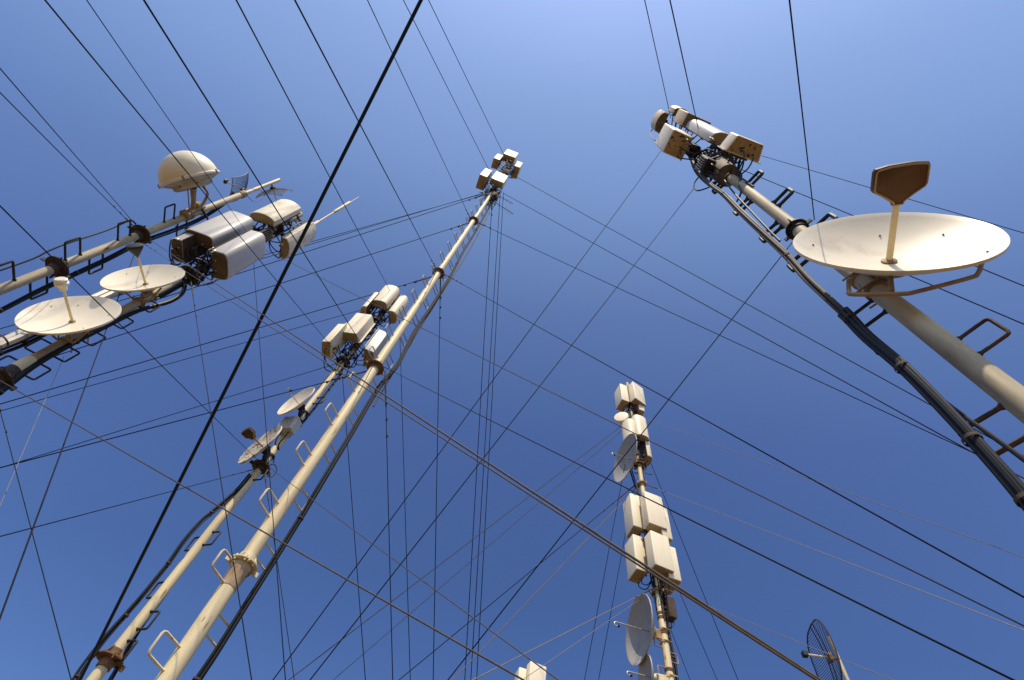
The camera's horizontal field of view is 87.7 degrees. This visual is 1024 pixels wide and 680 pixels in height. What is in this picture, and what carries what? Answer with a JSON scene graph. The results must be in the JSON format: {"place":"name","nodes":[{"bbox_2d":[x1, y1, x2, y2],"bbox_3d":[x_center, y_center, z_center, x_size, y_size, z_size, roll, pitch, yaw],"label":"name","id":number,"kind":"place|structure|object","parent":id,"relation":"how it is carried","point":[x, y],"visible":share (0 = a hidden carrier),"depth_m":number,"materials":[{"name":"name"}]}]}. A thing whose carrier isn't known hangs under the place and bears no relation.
{"place":"outdoors","nodes":[
{"label":"outdoors","id":0,"kind":"place"},
{"bbox_2d":[0,0,1023,679],"label":"sky","id":1,"kind":"structure","parent":0,"point":[574,88],"materials":[{"name":"blue"}]},
{"label":"ground","id":2,"kind":"structure","parent":0,"visible":0},
{"bbox_2d":[0,178,280,299],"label":"guyed mast","id":3,"kind":"object","parent":2,"relation":"on","point":[52,268],"visible":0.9,"depth_m":7.25,"materials":[{"name":"metal"}]},
{"bbox_2d":[0,220,136,270],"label":"cable bundle","id":4,"kind":"object","parent":3,"relation":"attached to","point":[28,260],"visible":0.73,"depth_m":6.70,"materials":[{"name":"black rubber"}]},
{"bbox_2d":[0,240,139,619],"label":"guy wire","id":5,"kind":"object","parent":3,"relation":"attached to","point":[11,586],"visible":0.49,"depth_m":3.75,"materials":[{"name":"metal"}]},
{"bbox_2d":[0,191,234,312],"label":"cable bundle","id":6,"kind":"object","parent":3,"relation":"attached to","point":[29,295],"visible":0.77,"depth_m":7.29,"materials":[{"name":"rubber"}]},
{"bbox_2d":[157,150,219,221],"bbox_3d":[-5.392,-2.621,8.799,0.765,0.945,1.067,34,-64,-11],"label":"radome antenna","id":7,"kind":"object","parent":3,"relation":"attached to","point":[173,175],"visible":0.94,"depth_m":8.49,"materials":[{"name":"beige paint"}]},
{"bbox_2d":[140,241,817,679],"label":"guy wire","id":8,"kind":"object","parent":3,"relation":"attached to","point":[562,515],"visible":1,"depth_m":1.57,"materials":[{"name":"brown metal"}]},
{"bbox_2d":[148,238,821,679],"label":"guy wire","id":9,"kind":"object","parent":3,"relation":"attached to","point":[544,500],"visible":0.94,"depth_m":1.69,"materials":[{"name":"brown metal"}]},
{"bbox_2d":[0,212,304,390],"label":"guyed mast","id":10,"kind":"object","parent":2,"relation":"on","point":[9,372],"visible":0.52,"depth_m":5.66,"materials":[{"name":"metal"}]},
{"bbox_2d":[0,334,47,355],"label":"cable bundle","id":11,"kind":"object","parent":10,"relation":"attached to","point":[32,338],"visible":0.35,"depth_m":5.54,"materials":[{"name":"metal"}]},
{"bbox_2d":[0,407,71,679],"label":"guy wire","id":12,"kind":"object","parent":10,"relation":"attached to","point":[37,552],"visible":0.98,"depth_m":3.74,"materials":[{"name":"metal"}]},
{"bbox_2d":[0,289,123,348],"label":"pole","id":13,"kind":"object","parent":10,"relation":"attached to","point":[15,336],"visible":0.3,"depth_m":5.76,"materials":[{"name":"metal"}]},
{"bbox_2d":[14,277,121,352],"bbox_3d":[-4.745,-0.269,5.713,0.692,0.900,0.651,-31,-70,21],"label":"dish antenna","id":14,"kind":"object","parent":10,"relation":"attached to","point":[70,317],"visible":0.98,"depth_m":5.73,"materials":[{"name":"beige paint"}]},
{"bbox_2d":[0,278,186,395],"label":"cable bundle","id":15,"kind":"object","parent":10,"relation":"attached to","point":[18,377],"visible":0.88,"depth_m":5.85,"materials":[{"name":"rubber"}]},
{"bbox_2d":[100,243,184,311],"bbox_3d":[-4.635,-0.800,6.659,0.715,0.900,0.676,-33,-71,22],"label":"dish antenna","id":16,"kind":"object","parent":10,"relation":"attached to","point":[146,280],"visible":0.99,"depth_m":6.71,"materials":[{"name":"beige paint"}]},
{"bbox_2d":[169,233,210,267],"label":"panel antenna","id":17,"kind":"object","parent":10,"relation":"attached to","point":[181,243],"visible":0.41,"depth_m":7.70,"materials":[{"name":"metal"}]},
{"bbox_2d":[158,229,265,298],"bbox_3d":[-4.339,-1.124,7.738,0.524,1.975,0.496,14,-62,0],"label":"panel antenna","id":18,"kind":"object","parent":10,"relation":"attached to","point":[232,257],"visible":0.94,"depth_m":7.83,"materials":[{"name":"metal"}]},
{"bbox_2d":[175,211,252,277],"bbox_3d":[-4.564,-1.436,7.966,0.400,2.058,0.620,-32,-71,21],"label":"panel antenna","id":19,"kind":"object","parent":10,"relation":"attached to","point":[214,232],"visible":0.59,"depth_m":8.09,"materials":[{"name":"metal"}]},
{"bbox_2d":[190,278,251,679],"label":"guy wire","id":20,"kind":"object","parent":10,"relation":"attached to","point":[223,499],"visible":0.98,"depth_m":4.09,"materials":[{"name":"metal"}]},
{"bbox_2d":[0,380,524,679],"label":"guy wire","id":21,"kind":"object","parent":10,"relation":"attached to","point":[455,641],"visible":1,"depth_m":2.92,"materials":[{"name":"brown metal"}]},
{"bbox_2d":[250,199,300,230],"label":"panel antenna","id":22,"kind":"object","parent":10,"relation":"attached to","point":[287,209],"visible":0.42,"depth_m":9.42,"materials":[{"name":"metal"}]},
{"bbox_2d":[268,215,315,258],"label":"panel antenna","id":23,"kind":"object","parent":10,"relation":"attached to","point":[288,246],"visible":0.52,"depth_m":9.84,"materials":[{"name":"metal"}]},
{"bbox_2d":[1,310,359,410],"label":"guy wire","id":24,"kind":"object","parent":2,"relation":"attached to","point":[169,363],"visible":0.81,"depth_m":9.93,"materials":[{"name":"metal"}]},
{"bbox_2d":[86,307,389,679],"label":"guyed mast","id":25,"kind":"object","parent":2,"relation":"on","point":[109,659],"visible":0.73,"depth_m":6.26,"materials":[{"name":"metal"}]},
{"bbox_2d":[0,468,256,536],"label":"guy wire","id":26,"kind":"object","parent":25,"relation":"attached to","point":[116,505],"visible":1,"depth_m":4.25,"materials":[{"name":"metal"}]},
{"bbox_2d":[0,205,258,460],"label":"guy wire","id":27,"kind":"object","parent":25,"relation":"attached to","point":[106,311],"visible":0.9,"depth_m":3.50,"materials":[{"name":"metal"}]},
{"bbox_2d":[72,473,251,679],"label":"cable bundle","id":28,"kind":"object","parent":25,"relation":"attached to","point":[124,616],"visible":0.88,"depth_m":5.97,"materials":[{"name":"rubber"}]},
{"bbox_2d":[16,364,333,462],"bbox_3d":[-7.932,2.101,6.077,8.103,10.189,0.012,10,-62,2],"label":"guy wire","id":29,"kind":"object","parent":25,"relation":"attached to","point":[165,416],"visible":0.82,"depth_m":8.35,"materials":[{"name":"metal"}]},
{"bbox_2d":[44,0,340,357],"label":"guy wire","id":30,"kind":"object","parent":25,"relation":"attached to","point":[68,28],"visible":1,"depth_m":3.22,"materials":[{"name":"metal"}]},
{"bbox_2d":[108,374,341,679],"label":"cable bundle","id":31,"kind":"object","parent":25,"relation":"attached to","point":[114,672],"visible":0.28,"depth_m":5.71,"materials":[{"name":"rubber"}]},
{"bbox_2d":[238,425,281,463],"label":"dish antenna","id":32,"kind":"object","parent":25,"relation":"attached to","point":[257,447],"visible":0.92,"depth_m":7.78,"materials":[{"name":"paint"}]},
{"bbox_2d":[275,416,301,450],"bbox_3d":[-3.541,1.444,8.323,0.240,0.607,0.234,-4,-63,9],"label":"radio unit","id":33,"kind":"object","parent":25,"relation":"attached to","point":[290,425],"visible":0.97,"depth_m":8.35,"materials":[{"name":"metal"}]},
{"bbox_2d":[277,387,314,425],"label":"dish antenna","id":34,"kind":"object","parent":25,"relation":"attached to","point":[298,400],"visible":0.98,"depth_m":8.83,"materials":[{"name":"beige paint"}]},
{"bbox_2d":[316,323,356,390],"bbox_3d":[-3.518,0.334,10.240,0.351,1.705,0.648,-13,-65,14],"label":"panel antenna","id":35,"kind":"object","parent":25,"relation":"attached to","point":[334,338],"visible":0.79,"depth_m":10.37,"materials":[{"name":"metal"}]},
{"bbox_2d":[333,313,374,370],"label":"panel antenna","id":36,"kind":"object","parent":25,"relation":"attached to","point":[362,325],"visible":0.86,"depth_m":10.98,"materials":[{"name":"metal"}]},
{"bbox_2d":[342,372,365,679],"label":"guy wire","id":37,"kind":"object","parent":25,"relation":"attached to","point":[355,545],"visible":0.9,"depth_m":8.19,"materials":[{"name":"metal"}]},
{"bbox_2d":[339,328,387,372],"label":"panel antenna","id":38,"kind":"object","parent":25,"relation":"attached to","point":[377,341],"visible":0.63,"depth_m":11.23,"materials":[{"name":"metal"}]},
{"bbox_2d":[369,285,398,322],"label":"panel antenna","id":39,"kind":"object","parent":25,"relation":"attached to","point":[386,297],"visible":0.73,"depth_m":12.46,"materials":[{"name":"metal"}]},
{"bbox_2d":[369,294,408,335],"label":"panel antenna","id":40,"kind":"object","parent":25,"relation":"attached to","point":[400,300],"visible":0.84,"depth_m":12.49,"materials":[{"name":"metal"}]},
{"bbox_2d":[269,467,558,679],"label":"guy wire","id":41,"kind":"object","parent":25,"relation":"attached to","point":[436,590],"visible":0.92,"depth_m":3.73,"materials":[{"name":"brown metal"}]},
{"bbox_2d":[57,223,468,355],"bbox_3d":[-10.221,0.608,10.921,15.640,19.584,0.062,-1,-63,8],"label":"guy wire","id":42,"kind":"object","parent":2,"relation":"attached to","point":[258,290],"visible":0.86,"depth_m":13.80,"materials":[{"name":"metal"}]},
{"bbox_2d":[253,263,285,679],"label":"guy wire","id":43,"kind":"object","parent":2,"relation":"on","point":[271,499],"visible":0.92,"depth_m":5.15,"materials":[{"name":"metal"}]},
{"bbox_2d":[236,0,389,289],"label":"guy wire","id":44,"kind":"object","parent":2,"relation":"attached to","point":[297,115],"visible":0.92,"depth_m":4.37,"materials":[{"name":"metal"}]},
{"bbox_2d":[147,163,514,679],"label":"guyed mast","id":45,"kind":"object","parent":2,"relation":"on","point":[246,560],"visible":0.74,"depth_m":6.58,"materials":[{"name":"metal"}]},
{"bbox_2d":[0,370,366,467],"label":"guy wire","id":46,"kind":"object","parent":45,"relation":"attached to","point":[343,377],"visible":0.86,"depth_m":7.38,"materials":[{"name":"metal"}]},
{"bbox_2d":[0,276,431,404],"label":"guy wire","id":47,"kind":"object","parent":45,"relation":"attached to","point":[201,344],"visible":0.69,"depth_m":10.13,"materials":[{"name":"metal"}]},
{"bbox_2d":[78,0,422,679],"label":"overhead cable","id":48,"kind":"object","parent":45,"relation":"attached to","point":[330,180],"visible":1,"depth_m":4.24,"materials":[{"name":"black rubber"}]},
{"bbox_2d":[143,0,373,363],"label":"guy wire","id":49,"kind":"object","parent":45,"relation":"attached to","point":[164,32],"visible":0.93,"depth_m":3.32,"materials":[{"name":"metal"}]},
{"bbox_2d":[192,191,498,679],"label":"cable bundle","id":50,"kind":"object","parent":45,"relation":"attached to","point":[210,661],"visible":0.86,"depth_m":7.04,"materials":[{"name":"rubber"}]},
{"bbox_2d":[294,0,436,269],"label":"guy wire","id":51,"kind":"object","parent":45,"relation":"attached to","point":[353,111],"visible":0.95,"depth_m":5.03,"materials":[{"name":"metal"}]},
{"bbox_2d":[384,371,392,679],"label":"guy wire","id":52,"kind":"object","parent":45,"relation":"attached to","point":[388,523],"visible":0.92,"depth_m":8.20,"materials":[{"name":"metal"}]},
{"bbox_2d":[373,212,489,406],"bbox_3d":[-1.605,-1.918,15.046,0.103,13.363,0.028,31,-63,-9],"label":"cable bundle","id":53,"kind":"object","parent":45,"relation":"attached to","point":[434,305],"visible":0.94,"depth_m":13.34,"materials":[{"name":"black rubber"}]},
{"bbox_2d":[433,276,441,679],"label":"guy wire","id":54,"kind":"object","parent":45,"relation":"attached to","point":[436,488],"visible":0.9,"depth_m":10.86,"materials":[{"name":"metal"}]},
{"bbox_2d":[464,198,492,679],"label":"guy wire","id":55,"kind":"object","parent":45,"relation":"attached to","point":[477,451],"visible":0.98,"depth_m":16.24,"materials":[{"name":"metal"}]},
{"bbox_2d":[475,168,497,197],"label":"panel antenna","id":56,"kind":"object","parent":45,"relation":"attached to","point":[483,179],"visible":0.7,"depth_m":22.25,"materials":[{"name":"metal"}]},
{"bbox_2d":[489,171,507,194],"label":"panel antenna","id":57,"kind":"object","parent":45,"relation":"attached to","point":[498,179],"visible":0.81,"depth_m":22.55,"materials":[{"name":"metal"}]},
{"bbox_2d":[382,366,1014,679],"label":"guy wire","id":58,"kind":"object","parent":45,"relation":"attached to","point":[951,649],"visible":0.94,"depth_m":2.49,"materials":[{"name":"metal"}]},
{"bbox_2d":[477,222,972,452],"bbox_3d":[3.002,-1.192,13.544,9.888,10.826,0.053,6,-62,4],"label":"guy wire","id":59,"kind":"object","parent":45,"relation":"attached to","point":[752,350],"visible":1,"depth_m":10.89,"materials":[{"name":"metal"}]},
{"bbox_2d":[442,273,1023,597],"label":"guy wire","id":60,"kind":"object","parent":45,"relation":"attached to","point":[988,577],"visible":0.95,"depth_m":4.42,"materials":[{"name":"metal"}]},
{"bbox_2d":[399,320,410,679],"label":"guy wire","id":61,"kind":"object","parent":2,"relation":"attached to","point":[405,520],"visible":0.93,"depth_m":9.98,"materials":[{"name":"metal"}]},
{"bbox_2d":[288,427,619,679],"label":"guy wire","id":62,"kind":"object","parent":2,"relation":"attached to","point":[442,562],"visible":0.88,"depth_m":10.61,"materials":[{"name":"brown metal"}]},
{"bbox_2d":[273,151,660,679],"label":"guy wire","id":63,"kind":"object","parent":2,"relation":"on","point":[442,449],"visible":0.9,"depth_m":6.62,"materials":[{"name":"metal"}]},
{"bbox_2d":[470,200,499,679],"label":"guy wire","id":64,"kind":"object","parent":2,"relation":"on","point":[484,455],"visible":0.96,"depth_m":16.99,"materials":[{"name":"metal"}]},
{"bbox_2d":[476,192,503,679],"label":"guy wire","id":65,"kind":"object","parent":2,"relation":"on","point":[489,451],"visible":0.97,"depth_m":17.32,"materials":[{"name":"metal"}]},
{"bbox_2d":[310,190,692,679],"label":"guy wire","id":66,"kind":"object","parent":2,"relation":"on","point":[476,467],"visible":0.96,"depth_m":4.56,"materials":[{"name":"metal"}]},
{"bbox_2d":[399,484,635,679],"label":"guy wire","id":67,"kind":"object","parent":2,"relation":"attached to","point":[515,583],"visible":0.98,"depth_m":9.78,"materials":[{"name":"metal"}]},
{"bbox_2d":[266,250,1023,626],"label":"guy wire","id":68,"kind":"object","parent":2,"relation":"on","point":[692,462],"visible":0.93,"depth_m":3.06,"materials":[{"name":"black metal"}]},
{"bbox_2d":[626,382,678,679],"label":"guyed mast","id":69,"kind":"object","parent":2,"relation":"on","point":[641,483],"visible":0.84,"depth_m":9.42,"materials":[{"name":"metal"}]},
{"bbox_2d":[614,384,632,418],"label":"panel antenna","id":70,"kind":"object","parent":69,"relation":"attached to","point":[621,394],"visible":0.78,"depth_m":15.39,"materials":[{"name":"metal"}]},
{"bbox_2d":[612,433,644,481],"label":"dish antenna","id":71,"kind":"object","parent":69,"relation":"attached to","point":[628,460],"visible":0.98,"depth_m":13.27,"materials":[{"name":"grey paint"}]},
{"bbox_2d":[623,493,643,540],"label":"panel antenna","id":72,"kind":"object","parent":69,"relation":"attached to","point":[632,515],"visible":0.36,"depth_m":11.59,"materials":[{"name":"metal"}]},
{"bbox_2d":[628,382,645,413],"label":"panel antenna","id":73,"kind":"object","parent":69,"relation":"attached to","point":[636,394],"visible":0.79,"depth_m":15.42,"materials":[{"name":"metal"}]},
{"bbox_2d":[631,415,648,460],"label":"panel antenna","id":74,"kind":"object","parent":69,"relation":"attached to","point":[640,425],"visible":0.85,"depth_m":13.95,"materials":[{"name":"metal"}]},
{"bbox_2d":[625,534,656,611],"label":"panel antenna","id":75,"kind":"object","parent":69,"relation":"attached to","point":[635,548],"visible":0.8,"depth_m":10.68,"materials":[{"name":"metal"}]},
{"bbox_2d":[614,593,672,665],"bbox_3d":[2.205,5.000,9.183,0.852,1.136,0.877,-27,-69,19],"label":"dish antenna","id":76,"kind":"object","parent":69,"relation":"attached to","point":[642,632],"visible":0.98,"depth_m":9.30,"materials":[{"name":"grey paint"}]},
{"bbox_2d":[636,440,651,480],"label":"panel antenna","id":77,"kind":"object","parent":69,"relation":"attached to","point":[645,450],"visible":0.69,"depth_m":13.41,"materials":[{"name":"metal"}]},
{"bbox_2d":[626,653,677,679],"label":"dish antenna","id":78,"kind":"object","parent":69,"relation":"attached to","point":[645,670],"visible":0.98,"depth_m":8.55,"materials":[{"name":"grey paint"}]},
{"bbox_2d":[639,491,666,532],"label":"panel antenna","id":79,"kind":"object","parent":69,"relation":"attached to","point":[653,516],"visible":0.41,"depth_m":11.32,"materials":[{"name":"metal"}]},
{"bbox_2d":[644,530,673,620],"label":"panel antenna","id":80,"kind":"object","parent":69,"relation":"attached to","point":[658,553],"visible":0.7,"depth_m":10.35,"materials":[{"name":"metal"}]},
{"bbox_2d":[655,546,681,621],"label":"panel antenna","id":81,"kind":"object","parent":69,"relation":"attached to","point":[675,577],"visible":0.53,"depth_m":10.17,"materials":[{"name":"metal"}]},
{"bbox_2d":[661,586,678,679],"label":"cable bundle","id":82,"kind":"object","parent":69,"relation":"attached to","point":[673,659],"visible":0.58,"depth_m":9.08,"materials":[{"name":"rubber"}]},
{"bbox_2d":[663,596,677,628],"bbox_3d":[2.805,4.948,9.602,0.307,0.668,0.179,14,-62,0],"label":"radio unit","id":83,"kind":"object","parent":69,"relation":"attached to","point":[670,607],"visible":0.81,"depth_m":9.62,"materials":[{"name":"metal"}]},
{"bbox_2d":[645,418,1022,556],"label":"guy wire","id":84,"kind":"object","parent":69,"relation":"attached to","point":[853,494],"visible":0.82,"depth_m":9.40,"materials":[{"name":"metal"}]},
{"bbox_2d":[645,484,1023,630],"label":"guy wire","id":85,"kind":"object","parent":69,"relation":"attached to","point":[853,564],"visible":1,"depth_m":7.16,"materials":[{"name":"metal"}]},
{"bbox_2d":[510,173,1023,455],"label":"guy wire","id":86,"kind":"object","parent":2,"relation":"attached to","point":[763,313],"visible":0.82,"depth_m":13.92,"materials":[{"name":"metal"}]},
{"bbox_2d":[789,0,814,219],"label":"guy wire","id":87,"kind":"object","parent":2,"relation":"on","point":[800,100],"visible":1,"depth_m":3.39,"materials":[{"name":"metal"}]},
{"bbox_2d":[827,637,849,679],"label":"antenna pole","id":88,"kind":"object","parent":2,"relation":"on","point":[844,672],"visible":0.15,"depth_m":6.06,"materials":[{"name":"beige metal"}]},
{"bbox_2d":[801,619,842,679],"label":"grid antenna","id":89,"kind":"object","parent":88,"relation":"attached to","point":[830,659],"visible":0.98,"depth_m":6.21,"materials":[{"name":"metal"}]},
{"bbox_2d":[693,145,1023,455],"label":"guyed mast","id":90,"kind":"object","parent":2,"relation":"on","point":[1002,389],"visible":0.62,"depth_m":3.07,"materials":[{"name":"metal"}]},
{"bbox_2d":[448,241,792,679],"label":"guy wire","id":91,"kind":"object","parent":90,"relation":"attached to","point":[610,473],"visible":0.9,"depth_m":4.06,"materials":[{"name":"metal"}]},
{"bbox_2d":[651,109,669,133],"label":"panel antenna","id":92,"kind":"object","parent":90,"relation":"attached to","point":[659,119],"visible":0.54,"depth_m":10.38,"materials":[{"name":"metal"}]},
{"bbox_2d":[655,123,704,160],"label":"panel antenna","id":93,"kind":"object","parent":90,"relation":"attached to","point":[672,141],"visible":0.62,"depth_m":8.54,"materials":[{"name":"metal"}]},
{"bbox_2d":[672,109,710,135],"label":"panel antenna","id":94,"kind":"object","parent":90,"relation":"attached to","point":[682,118],"visible":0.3,"depth_m":10.04,"materials":[{"name":"metal"}]},
{"bbox_2d":[684,119,734,159],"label":"panel antenna","id":95,"kind":"object","parent":90,"relation":"attached to","point":[709,133],"visible":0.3,"depth_m":8.54,"materials":[{"name":"metal"}]},
{"bbox_2d":[696,154,731,174],"bbox_3d":[2.820,-2.413,7.486,0.340,0.658,0.200,20,-62,-3],"label":"radio unit","id":96,"kind":"object","parent":90,"relation":"attached to","point":[705,164],"visible":0.94,"depth_m":7.44,"materials":[{"name":"paint"}]},
{"bbox_2d":[717,132,763,187],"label":"panel antenna","id":97,"kind":"object","parent":90,"relation":"attached to","point":[737,147],"visible":0.87,"depth_m":6.90,"materials":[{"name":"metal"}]},
{"bbox_2d":[688,155,877,354],"bbox_3d":[2.593,-1.689,6.253,0.060,7.342,0.253,37,-64,-12],"label":"cable bundle","id":98,"kind":"object","parent":90,"relation":"attached to","point":[808,280],"visible":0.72,"depth_m":4.66,"materials":[{"name":"rubber"}]},
{"bbox_2d":[792,161,1010,308],"bbox_3d":[2.512,-0.683,3.550,0.862,1.189,0.877,36,-64,-11],"label":"dish antenna","id":99,"kind":"object","parent":90,"relation":"attached to","point":[886,249],"visible":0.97,"depth_m":3.58,"materials":[{"name":"beige paint"}]},
{"bbox_2d":[837,307,1023,510],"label":"cable bundle","id":100,"kind":"object","parent":90,"relation":"attached to","point":[1005,475],"visible":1,"depth_m":2.51,"materials":[{"name":"rubber"}]},
{"bbox_2d":[947,401,1023,462],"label":"cable bundle","id":101,"kind":"object","parent":90,"relation":"attached to","point":[1007,447],"visible":0.43,"depth_m":2.38,"materials":[{"name":"black rubber"}]},
{"bbox_3d":[-0.040,10.786,9.573,0.500,10.126,0.500,14,-62,0],"label":"guyed mast","id":102,"kind":"object","parent":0,"visible":0},
{"bbox_2d":[526,661,545,679],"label":"panel antenna","id":103,"kind":"object","parent":102,"relation":"attached to","point":[539,673],"visible":0.89,"depth_m":13.51,"materials":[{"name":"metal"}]},
{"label":"anchor rod","id":104,"kind":"object","parent":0,"visible":0},
{"bbox_2d":[505,194,973,453],"bbox_3d":[3.469,-2.344,16.001,9.567,16.320,0.023,5,-62,5],"label":"guy wire","id":105,"kind":"object","parent":104,"relation":"attached to","point":[775,343],"visible":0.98,"depth_m":11.19,"materials":[{"name":"metal"}]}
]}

